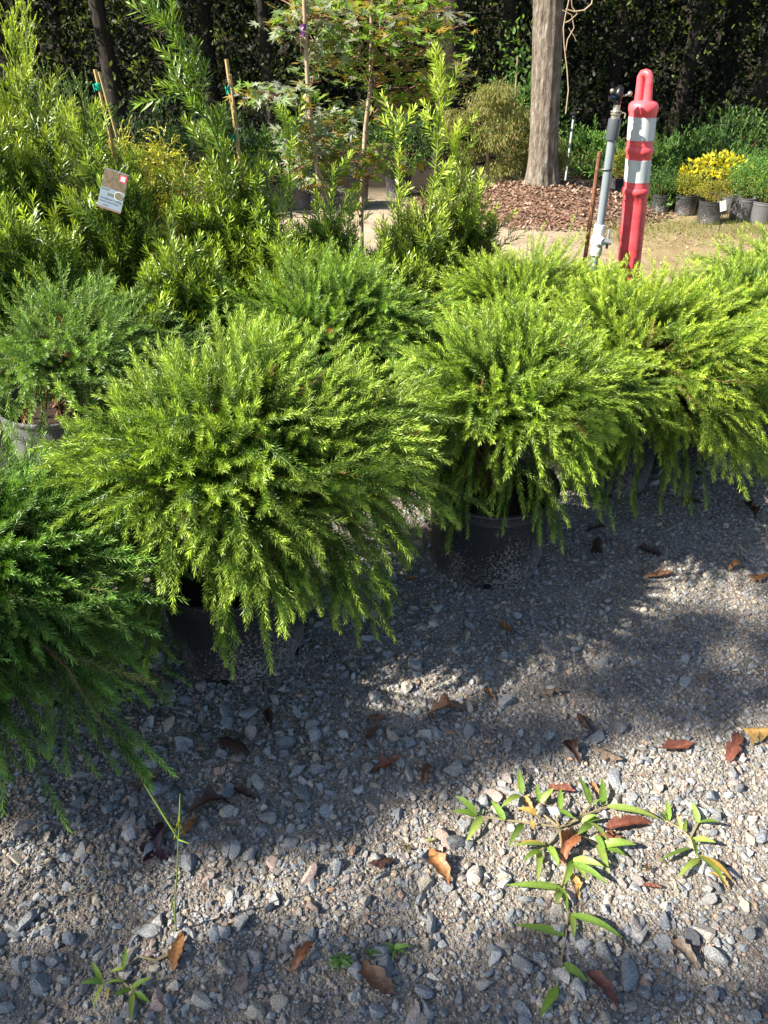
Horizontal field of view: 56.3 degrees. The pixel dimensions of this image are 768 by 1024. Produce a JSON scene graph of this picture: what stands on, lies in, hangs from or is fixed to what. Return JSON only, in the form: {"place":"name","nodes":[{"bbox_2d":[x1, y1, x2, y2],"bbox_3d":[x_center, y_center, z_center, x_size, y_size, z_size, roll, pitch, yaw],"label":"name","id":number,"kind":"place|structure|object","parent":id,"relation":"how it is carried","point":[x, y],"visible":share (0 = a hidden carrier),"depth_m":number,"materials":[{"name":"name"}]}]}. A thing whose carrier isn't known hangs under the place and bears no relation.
{"place":"outdoors","nodes":[
{"label":"outdoors","id":0,"kind":"place"},
{"bbox_2d":[0,0,767,1023],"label":"ground","id":1,"kind":"structure","parent":0,"point":[380,202],"depth_m":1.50,"materials":[{"name":"gravel"}]},
{"bbox_2d":[0,0,38,148],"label":"tree","id":2,"kind":"object","parent":1,"relation":"on","point":[2,38],"visible":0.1,"depth_m":8.75,"materials":[{"name":"brown plant"}]},
{"bbox_2d":[0,191,49,473],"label":"potted yew pine","id":3,"kind":"object","parent":1,"relation":"on","point":[3,291],"visible":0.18,"depth_m":2.16,"materials":[{"name":"green plant"}]},
{"bbox_2d":[0,117,50,388],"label":"potted yew pine","id":4,"kind":"object","parent":1,"relation":"on","point":[4,153],"visible":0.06,"depth_m":2.29,"materials":[{"name":"green plant"}]},
{"bbox_2d":[0,0,61,165],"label":"potted arborvitae","id":5,"kind":"object","parent":1,"relation":"on","point":[12,30],"visible":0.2,"depth_m":2.56,"materials":[{"name":"plant"}]},
{"bbox_2d":[0,64,99,282],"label":"potted yew pine","id":6,"kind":"object","parent":1,"relation":"on","point":[42,182],"visible":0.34,"depth_m":2.35,"materials":[{"name":"green plant"}]},
{"bbox_2d":[42,0,91,130],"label":"tree","id":7,"kind":"object","parent":1,"relation":"on","point":[55,14],"visible":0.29,"depth_m":10.41,"materials":[{"name":"brown plant"}]},
{"bbox_2d":[0,189,138,335],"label":"potted yew pine","id":8,"kind":"object","parent":1,"relation":"on","point":[33,237],"visible":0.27,"depth_m":2.15,"materials":[{"name":"green plant"}]},
{"bbox_2d":[25,46,123,253],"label":"potted arborvitae","id":9,"kind":"object","parent":1,"relation":"on","point":[82,95],"visible":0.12,"depth_m":2.96,"materials":[{"name":"plant"}]},
{"bbox_2d":[0,422,209,833],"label":"potted conifer","id":10,"kind":"object","parent":1,"relation":"on","point":[43,567],"visible":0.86,"depth_m":1.33,"materials":[{"name":"green plant"}]},
{"bbox_2d":[88,0,133,155],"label":"tree","id":11,"kind":"object","parent":1,"relation":"on","point":[98,12],"visible":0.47,"depth_m":7.82,"materials":[{"name":"brown plant"}]},
{"bbox_2d":[0,249,225,468],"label":"potted conifer","id":12,"kind":"object","parent":1,"relation":"on","point":[73,351],"visible":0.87,"depth_m":1.97,"materials":[{"name":"green plant"}]},
{"bbox_2d":[39,96,190,426],"bbox_3d":[-0.930,-0.811,2.524,0.467,1.123,0.484,13,36,18],"label":"potted yew pine","id":13,"kind":"object","parent":1,"relation":"on","point":[124,235],"visible":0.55,"depth_m":2.38,"materials":[{"name":"green plant"}]},
{"bbox_2d":[93,69,121,163],"bbox_3d":[-0.931,-1.294,2.430,0.069,0.349,0.035,18,38,25],"label":"plant stake","id":14,"kind":"object","parent":13,"relation":"in","point":[98,86],"visible":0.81,"depth_m":2.39,"materials":[{"name":"brown wood"}]},
{"bbox_2d":[97,165,128,213],"bbox_3d":[-0.801,-0.967,2.131,0.072,0.139,0.012,17,12,-5],"label":"care tag","id":15,"kind":"object","parent":13,"relation":"hanging from","point":[112,190],"visible":1,"depth_m":2.13,"materials":[{"name":"plastic"}]},
{"bbox_2d":[81,948,167,1021],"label":"crabgrass weed","id":16,"kind":"object","parent":1,"relation":"on","point":[98,979],"visible":1,"depth_m":1.16,"materials":[{"name":"green plant"}]},
{"bbox_2d":[81,95,202,195],"bbox_3d":[-1.902,-2.793,5.684,0.948,0.874,0.952,0,34,0],"label":"garden shrub","id":17,"kind":"object","parent":1,"relation":"on","point":[148,129],"visible":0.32,"depth_m":5.57,"materials":[{"name":"green plant"}]},
{"bbox_2d":[83,115,226,337],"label":"potted thread cypress","id":18,"kind":"object","parent":1,"relation":"on","point":[162,163],"visible":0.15,"depth_m":2.69,"materials":[{"name":"green plant"}]},
{"bbox_2d":[140,830,169,861],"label":"fallen leaf","id":19,"kind":"object","parent":1,"relation":"on","point":[161,853],"visible":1,"depth_m":1.36,"materials":[{"name":"plant"}]},
{"bbox_2d":[144,784,188,931],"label":"grass stalk","id":20,"kind":"object","parent":1,"relation":"on","point":[178,823],"depth_m":1.09,"materials":[{"name":"green plant"}]},
{"bbox_2d":[168,931,183,970],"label":"fallen leaf","id":21,"kind":"object","parent":1,"relation":"on","point":[175,951],"visible":1,"depth_m":1.20,"materials":[{"name":"plant"}]},
{"bbox_2d":[108,193,247,438],"bbox_3d":[-0.662,-0.574,2.373,0.417,0.898,0.498,12,36,17],"label":"potted yew pine","id":22,"kind":"object","parent":1,"relation":"on","point":[189,289],"visible":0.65,"depth_m":2.24,"materials":[{"name":"green plant"}]},
{"bbox_2d":[125,0,290,345],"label":"potted yew pine","id":23,"kind":"object","parent":1,"relation":"on","point":[212,125],"visible":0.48,"depth_m":2.42,"materials":[{"name":"green plant"}]},
{"bbox_2d":[225,59,244,198],"bbox_3d":[-0.505,-1.232,2.483,0.036,0.566,0.045,0,34,0],"label":"plant stake","id":24,"kind":"object","parent":23,"relation":"attached to","point":[229,89],"visible":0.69,"depth_m":2.40,"materials":[{"name":"brown wood"}]},
{"bbox_2d":[191,0,225,133],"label":"tree","id":25,"kind":"object","parent":1,"relation":"on","point":[204,11],"visible":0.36,"depth_m":9.15,"materials":[{"name":"brown plant"}]},
{"bbox_2d":[189,783,230,810],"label":"fallen leaf","id":26,"kind":"object","parent":1,"relation":"on","point":[209,794],"visible":1,"depth_m":1.44,"materials":[{"name":"plant"}]},
{"bbox_2d":[160,103,281,212],"bbox_3d":[-1.338,-2.911,5.887,0.968,0.842,0.885,20,39,27],"label":"garden shrub","id":27,"kind":"object","parent":1,"relation":"on","point":[239,126],"visible":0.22,"depth_m":5.73,"materials":[{"name":"green plant"}]},
{"bbox_2d":[217,736,249,754],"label":"fallen leaf","id":28,"kind":"object","parent":1,"relation":"on","point":[237,745],"visible":1,"depth_m":1.55,"materials":[{"name":"plant"}]},
{"bbox_2d":[71,653,421,801],"bbox_3d":[-0.318,0.458,1.631,0.801,0.006,0.448,0,34,0],"label":"ground cover","id":29,"kind":"object","parent":1,"relation":"on","point":[245,702],"visible":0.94,"depth_m":1.59,"materials":[{"name":"gravel"}]},
{"bbox_2d":[189,93,311,364],"bbox_3d":[-0.502,-0.922,2.681,0.526,1.131,0.449,0,34,0],"label":"potted yew pine","id":30,"kind":"object","parent":1,"relation":"on","point":[239,227],"visible":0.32,"depth_m":2.49,"materials":[{"name":"green plant"}]},
{"bbox_2d":[27,300,493,684],"bbox_3d":[-0.251,-0.032,1.632,0.916,0.853,0.944,15,37,21],"label":"potted conifer","id":31,"kind":"object","parent":1,"relation":"on","point":[250,428],"visible":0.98,"depth_m":1.44,"materials":[{"name":"plant"}]},
{"bbox_2d":[255,0,280,155],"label":"tree","id":32,"kind":"object","parent":1,"relation":"on","point":[261,11],"visible":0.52,"depth_m":8.19,"materials":[{"name":"brown plant"}]},
{"bbox_2d":[227,119,314,211],"bbox_3d":[-0.889,-2.881,5.974,0.845,0.696,0.860,0,34,0],"label":"garden shrub","id":33,"kind":"object","parent":1,"relation":"on","point":[269,137],"visible":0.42,"depth_m":5.87,"materials":[{"name":"green plant"}]},
{"bbox_2d":[274,171,314,210],"bbox_3d":[-0.766,-2.780,6.207,0.369,0.268,0.369,0,34,0],"label":"nursery pot","id":34,"kind":"object","parent":1,"relation":"on","point":[301,196],"visible":0.2,"depth_m":6.11,"materials":[{"name":"black plastic"}]},
{"bbox_2d":[223,0,376,217],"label":"potted maple","id":35,"kind":"object","parent":1,"relation":"on","point":[320,155],"visible":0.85,"depth_m":2.86,"materials":[{"name":"green plant"}]},
{"bbox_2d":[290,940,311,972],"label":"fallen leaf","id":36,"kind":"object","parent":1,"relation":"on","point":[300,953],"visible":1,"depth_m":1.20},
{"bbox_2d":[238,218,375,374],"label":"potted yew pine","id":37,"kind":"object","parent":1,"relation":"on","point":[284,240],"visible":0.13,"depth_m":2.46,"materials":[{"name":"green plant"}]},
{"bbox_2d":[302,170,343,210],"bbox_3d":[-0.523,-2.780,6.207,0.369,0.268,0.369,0,34,0],"label":"nursery pot","id":38,"kind":"object","parent":1,"relation":"on","point":[310,195],"visible":0.09,"depth_m":6.11,"materials":[{"name":"black plastic"}]},
{"bbox_2d":[289,149,373,354],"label":"potted yew pine","id":39,"kind":"object","parent":1,"relation":"on","point":[324,229],"visible":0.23,"depth_m":2.67,"materials":[{"name":"green plant"}]},
{"bbox_2d":[324,0,349,132],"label":"tree","id":40,"kind":"object","parent":1,"relation":"on","point":[337,91],"visible":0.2,"depth_m":10.29,"materials":[{"name":"brown plant"}]},
{"bbox_2d":[208,234,471,467],"bbox_3d":[-0.110,-0.542,2.426,0.960,0.786,0.924,0,34,0],"label":"potted conifer","id":41,"kind":"object","parent":1,"relation":"on","point":[343,291],"visible":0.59,"depth_m":2.21,"materials":[{"name":"green plant"}]},
{"bbox_2d":[326,951,353,973],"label":"rosette weed","id":42,"kind":"object","parent":1,"relation":"on","point":[341,960],"visible":1,"depth_m":1.19,"materials":[{"name":"green plant"}]},
{"bbox_2d":[335,170,369,210],"bbox_3d":[-0.301,-2.780,6.207,0.369,0.268,0.369,0,34,0],"label":"nursery pot","id":43,"kind":"object","parent":1,"relation":"on","point":[339,195],"visible":0.32,"depth_m":6.11,"materials":[{"name":"black plastic"}]},
{"bbox_2d":[270,0,482,255],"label":"potted maple","id":44,"kind":"object","parent":1,"relation":"on","point":[418,11],"visible":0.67,"depth_m":3.08,"materials":[{"name":"green plant"}]},
{"bbox_2d":[358,960,395,993],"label":"fallen leaf","id":45,"kind":"object","parent":1,"relation":"on","point":[376,977],"visible":1,"depth_m":1.17,"materials":[{"name":"plant"}]},
{"bbox_2d":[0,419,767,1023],"bbox_3d":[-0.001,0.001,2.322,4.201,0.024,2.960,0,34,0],"label":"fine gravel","id":46,"kind":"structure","parent":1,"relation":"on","point":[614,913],"depth_m":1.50,"materials":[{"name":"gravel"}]},
{"bbox_2d":[0,0,767,166],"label":"woods foliage","id":47,"kind":"object","parent":1,"relation":"on","point":[592,47],"visible":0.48,"depth_m":9.45,"materials":[{"name":"green plant"}]},
{"bbox_2d":[335,234,439,408],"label":"potted yew pine","id":48,"kind":"object","parent":1,"relation":"on","point":[407,269],"visible":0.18,"depth_m":2.66,"materials":[{"name":"green plant"}]},
{"bbox_2d":[353,109,448,197],"bbox_3d":[0.166,-3.235,6.488,0.912,0.707,0.925,0,34,0],"label":"garden shrub","id":49,"kind":"object","parent":1,"relation":"on","point":[381,135],"visible":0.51,"depth_m":6.39,"materials":[{"name":"green plant"}]},
{"bbox_2d":[363,38,500,394],"bbox_3d":[0.166,-1.089,2.801,0.483,1.273,0.448,-29,43,-36],"label":"potted yew pine","id":50,"kind":"object","parent":1,"relation":"on","point":[415,230],"visible":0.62,"depth_m":2.71,"materials":[{"name":"green plant"}]},
{"bbox_2d":[427,848,450,884],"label":"fallen leaf","id":51,"kind":"object","parent":1,"relation":"on","point":[437,860],"visible":1,"depth_m":1.32,"materials":[{"name":"plant"}]},
{"bbox_2d":[427,693,464,716],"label":"fallen leaf","id":52,"kind":"object","parent":1,"relation":"on","point":[445,701],"visible":1,"depth_m":1.62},
{"bbox_2d":[430,0,462,166],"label":"tree","id":53,"kind":"object","parent":1,"relation":"on","point":[456,46],"visible":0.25,"depth_m":7.50,"materials":[{"name":"brown plant"}]},
{"bbox_2d":[176,554,766,962],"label":"fallen leaves","id":54,"kind":"object","parent":1,"relation":"on","point":[453,797],"visible":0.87,"depth_m":1.39,"materials":[{"name":"plant"}]},
{"bbox_2d":[418,160,528,338],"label":"potted yew pine","id":55,"kind":"object","parent":1,"relation":"on","point":[476,238],"visible":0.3,"depth_m":2.89,"materials":[{"name":"green plant"}]},
{"bbox_2d":[422,76,575,182],"bbox_3d":[1.024,-3.341,6.418,1.385,0.964,0.779,0,34,0],"label":"shrub","id":56,"kind":"object","parent":1,"relation":"on","point":[496,95],"visible":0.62,"depth_m":6.31,"materials":[{"name":"green plant"}]},
{"bbox_2d":[490,0,516,149],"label":"tree","id":57,"kind":"object","parent":1,"relation":"on","point":[510,7],"visible":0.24,"depth_m":8.47,"materials":[{"name":"brown plant"}]},
{"bbox_2d":[485,14,532,178],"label":"sapling","id":58,"kind":"object","parent":1,"relation":"on","point":[517,67],"visible":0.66,"depth_m":6.28,"materials":[{"name":"plant"}]},
{"bbox_2d":[474,61,578,177],"bbox_3d":[1.437,-3.975,7.298,1.058,1.028,1.052,0,34,0],"label":"garden shrub","id":59,"kind":"object","parent":1,"relation":"on","point":[527,97],"visible":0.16,"depth_m":7.21,"materials":[{"name":"green plant"}]},
{"bbox_2d":[398,215,664,354],"bbox_3d":[0.503,-0.674,2.666,1.122,0.769,1.170,12,36,17],"label":"potted conifer","id":60,"kind":"object","parent":1,"relation":"on","point":[475,283],"visible":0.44,"depth_m":2.55,"materials":[{"name":"green plant"}]},
{"bbox_2d":[381,273,688,589],"bbox_3d":[0.370,-0.243,1.956,0.811,0.816,0.817,0,34,0],"label":"potted conifer","id":61,"kind":"object","parent":1,"relation":"on","point":[525,382],"visible":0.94,"depth_m":1.78,"materials":[{"name":"plant"}]},
{"bbox_2d":[424,182,655,228],"bbox_3d":[1.416,-2.802,6.349,2.272,0.205,2.000,0,34,0],"label":"mound","id":62,"kind":"object","parent":1,"relation":"on","point":[553,214],"visible":0.32,"depth_m":5.93,"materials":[{"name":"wood"}]},
{"bbox_2d":[405,177,678,231],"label":"mulch chips","id":63,"kind":"object","parent":62,"relation":"on","point":[504,185],"visible":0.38,"depth_m":5.99,"materials":[{"name":"brown wood"}]},
{"bbox_2d":[523,0,563,187],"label":"tree","id":64,"kind":"object","parent":62,"relation":"on","point":[547,38],"visible":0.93,"depth_m":5.85,"materials":[{"name":"brown plant"}]},
{"bbox_2d":[562,0,592,112],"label":"vine","id":65,"kind":"object","parent":64,"relation":"hanging from","point":[567,9],"visible":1,"depth_m":5.55,"materials":[{"name":"plant"}]},
{"bbox_2d":[610,148,625,191],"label":"potted globe shrub","id":66,"kind":"object","parent":62,"relation":"on","point":[617,182],"visible":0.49,"depth_m":6.66,"materials":[{"name":"green plant"}]},
{"bbox_2d":[453,769,660,1017],"bbox_3d":[0.344,0.638,1.341,0.421,0.032,0.384,-16,37,-22],"label":"crabgrass weed","id":67,"kind":"object","parent":1,"relation":"on","point":[579,863],"visible":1,"depth_m":1.35,"materials":[{"name":"green plant"}]},
{"bbox_2d":[559,826,580,863],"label":"fallen leaf","id":68,"kind":"object","parent":1,"relation":"on","point":[571,838],"visible":1,"depth_m":1.35,"materials":[{"name":"plant"}]},
{"bbox_2d":[562,738,581,763],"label":"fallen leaf","id":69,"kind":"object","parent":1,"relation":"on","point":[572,745],"visible":1,"depth_m":1.54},
{"bbox_2d":[583,151,601,264],"bbox_3d":[0.849,-1.026,3.059,0.028,0.920,0.017,0,34,0],"label":"rebar stake","id":70,"kind":"object","parent":1,"relation":"on","point":[594,191],"visible":0.48,"depth_m":2.90,"materials":[{"name":"metal"}]},
{"bbox_2d":[558,113,627,179],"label":"garden shrub","id":71,"kind":"object","parent":1,"relation":"on","point":[584,135],"visible":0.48,"depth_m":7.34,"materials":[{"name":"green plant"}]},
{"bbox_2d":[587,969,619,1009],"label":"fallen leaf","id":72,"kind":"object","parent":1,"relation":"on","point":[598,978],"visible":1,"depth_m":1.16,"materials":[{"name":"plant"}]},
{"bbox_2d":[590,85,631,269],"bbox_3d":[0.882,-1.104,2.955,0.098,1.126,0.083,0,34,0],"label":"sprinkler riser","id":73,"kind":"object","parent":1,"relation":"on","point":[599,240],"visible":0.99,"depth_m":2.81,"materials":[{"name":"grey plastic"}]},
{"bbox_2d":[596,0,632,141],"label":"tree","id":74,"kind":"object","parent":1,"relation":"on","point":[617,66],"visible":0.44,"depth_m":9.26,"materials":[{"name":"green plant"}]},
{"bbox_2d":[587,137,655,178],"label":"garden shrub","id":75,"kind":"object","parent":1,"relation":"on","point":[623,145],"visible":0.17,"depth_m":7.23,"materials":[{"name":"green plant"}]},
{"bbox_2d":[606,814,651,828],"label":"fallen leaf","id":76,"kind":"object","parent":1,"relation":"on","point":[614,822],"visible":1,"depth_m":1.40,"materials":[{"name":"plant"}]},
{"bbox_2d":[500,217,761,273],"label":"leaf litter","id":77,"kind":"object","parent":1,"relation":"on","point":[643,238],"visible":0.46,"depth_m":5.28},
{"bbox_2d":[619,0,653,130],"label":"tree","id":78,"kind":"object","parent":1,"relation":"on","point":[630,65],"visible":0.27,"depth_m":10.45,"materials":[{"name":"brown plant"}]},
{"bbox_2d":[616,69,658,283],"bbox_3d":[1.095,-1.170,3.010,0.360,1.174,0.360,13,36,18],"label":"delineator post","id":79,"kind":"object","parent":1,"relation":"on","point":[643,107],"visible":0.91,"depth_m":2.84,"materials":[{"name":"red plastic"}]},
{"bbox_2d":[528,250,767,517],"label":"potted conifer","id":80,"kind":"object","parent":1,"relation":"on","point":[709,365],"visible":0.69,"depth_m":2.11,"materials":[{"name":"green plant"}]},
{"bbox_2d":[621,145,684,185],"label":"garden shrub","id":81,"kind":"object","parent":1,"relation":"on","point":[657,162],"visible":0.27,"depth_m":6.44,"materials":[{"name":"green plant"}]},
{"bbox_2d":[649,165,687,213],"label":"potted globe shrub","id":82,"kind":"object","parent":1,"relation":"on","point":[656,202],"visible":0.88,"depth_m":5.99,"materials":[{"name":"green plant"}]},
{"bbox_2d":[647,173,699,210],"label":"garden shrub","id":83,"kind":"object","parent":1,"relation":"on","point":[672,200],"visible":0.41,"depth_m":6.02,"materials":[{"name":"green plant"}]},
{"bbox_2d":[584,211,767,251],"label":"grass","id":84,"kind":"structure","parent":1,"relation":"on","point":[674,228],"depth_m":5.55,"materials":[{"name":"green plant"}]},
{"bbox_2d":[660,739,694,749],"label":"fallen leaf","id":85,"kind":"object","parent":1,"relation":"on","point":[671,744],"visible":1,"depth_m":1.55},
{"bbox_2d":[670,938,698,970],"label":"fallen leaf","id":86,"kind":"object","parent":1,"relation":"on","point":[682,947],"visible":1,"depth_m":1.20,"materials":[{"name":"plant"}]},
{"bbox_2d":[651,124,717,178],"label":"garden shrub","id":87,"kind":"object","parent":1,"relation":"on","point":[666,143],"visible":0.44,"depth_m":6.74,"materials":[{"name":"green plant"}]},
{"bbox_2d":[665,0,709,147],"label":"tree","id":88,"kind":"object","parent":1,"relation":"on","point":[685,72],"visible":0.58,"depth_m":8.91,"materials":[{"name":"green plant"}]},
{"bbox_2d":[673,171,709,215],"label":"potted globe shrub","id":89,"kind":"object","parent":1,"relation":"on","point":[686,204],"visible":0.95,"depth_m":5.91,"materials":[{"name":"yellow plant"}]},
{"bbox_2d":[657,801,733,882],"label":"crabgrass weed","id":90,"kind":"object","parent":1,"relation":"on","point":[715,865],"visible":1,"depth_m":1.35,"materials":[{"name":"green plant"}]},
{"bbox_2d":[653,225,767,475],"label":"potted conifer","id":91,"kind":"object","parent":1,"relation":"on","point":[759,274],"visible":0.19,"depth_m":2.44,"materials":[{"name":"plant"}]},
{"bbox_2d":[674,116,748,176],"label":"garden shrub","id":92,"kind":"object","parent":1,"relation":"on","point":[724,136],"visible":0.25,"depth_m":6.98,"materials":[{"name":"green plant"}]},
{"bbox_2d":[694,177,733,224],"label":"potted globe shrub","id":93,"kind":"object","parent":1,"relation":"on","point":[709,212],"visible":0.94,"depth_m":5.66,"materials":[{"name":"yellow plant"}]},
{"bbox_2d":[669,220,767,411],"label":"potted conifer","id":94,"kind":"object","parent":1,"relation":"on","point":[755,256],"visible":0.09,"depth_m":2.79,"materials":[{"name":"green plant"}]},
{"bbox_2d":[687,148,754,198],"bbox_3d":[2.832,-2.807,6.058,0.550,0.478,0.556,0,34,0],"label":"potted laurel","id":95,"kind":"object","parent":1,"relation":"on","point":[702,162],"visible":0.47,"depth_m":5.97,"materials":[{"name":"yellow plant"}]},
{"bbox_2d":[699,0,749,134],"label":"tree","id":96,"kind":"object","parent":1,"relation":"on","point":[720,95],"visible":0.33,"depth_m":10.10,"materials":[{"name":"brown plant"}]},
{"bbox_2d":[700,97,767,166],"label":"garden shrub","id":97,"kind":"object","parent":1,"relation":"on","point":[739,125],"visible":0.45,"depth_m":7.27,"materials":[{"name":"green plant"}]},
{"bbox_2d":[725,731,742,762],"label":"fallen leaf","id":98,"kind":"object","parent":1,"relation":"on","point":[733,748],"visible":1,"depth_m":1.54,"materials":[{"name":"plant"}]},
{"bbox_2d":[715,156,752,213],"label":"potted globe shrub","id":99,"kind":"object","parent":1,"relation":"on","point":[728,204],"visible":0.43,"depth_m":5.98,"materials":[{"name":"green plant"}]},
{"bbox_2d":[708,136,767,190],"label":"garden shrub","id":100,"kind":"object","parent":1,"relation":"on","point":[735,149],"visible":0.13,"depth_m":6.62,"materials":[{"name":"green plant"}]},
{"bbox_2d":[727,154,767,221],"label":"potted globe shrub","id":101,"kind":"object","parent":1,"relation":"on","point":[742,202],"visible":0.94,"depth_m":5.72,"materials":[{"name":"green plant"}]},
{"bbox_2d":[739,144,767,191],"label":"garden shrub","id":102,"kind":"object","parent":1,"relation":"on","point":[763,154],"visible":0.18,"depth_m":6.38,"materials":[{"name":"green plant"}]},
{"bbox_2d":[740,38,767,150],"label":"tree","id":103,"kind":"object","parent":1,"relation":"on","point":[758,87],"visible":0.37,"depth_m":8.40,"materials":[{"name":"brown plant"}]},
{"bbox_2d":[742,727,767,744],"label":"fallen leaf","id":104,"kind":"object","parent":1,"relation":"on","point":[756,732],"visible":1,"depth_m":1.55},
{"bbox_2d":[749,160,767,224],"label":"potted globe shrub","id":105,"kind":"object","parent":1,"relation":"on","point":[759,211],"visible":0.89,"depth_m":5.67,"materials":[{"name":"green plant"}]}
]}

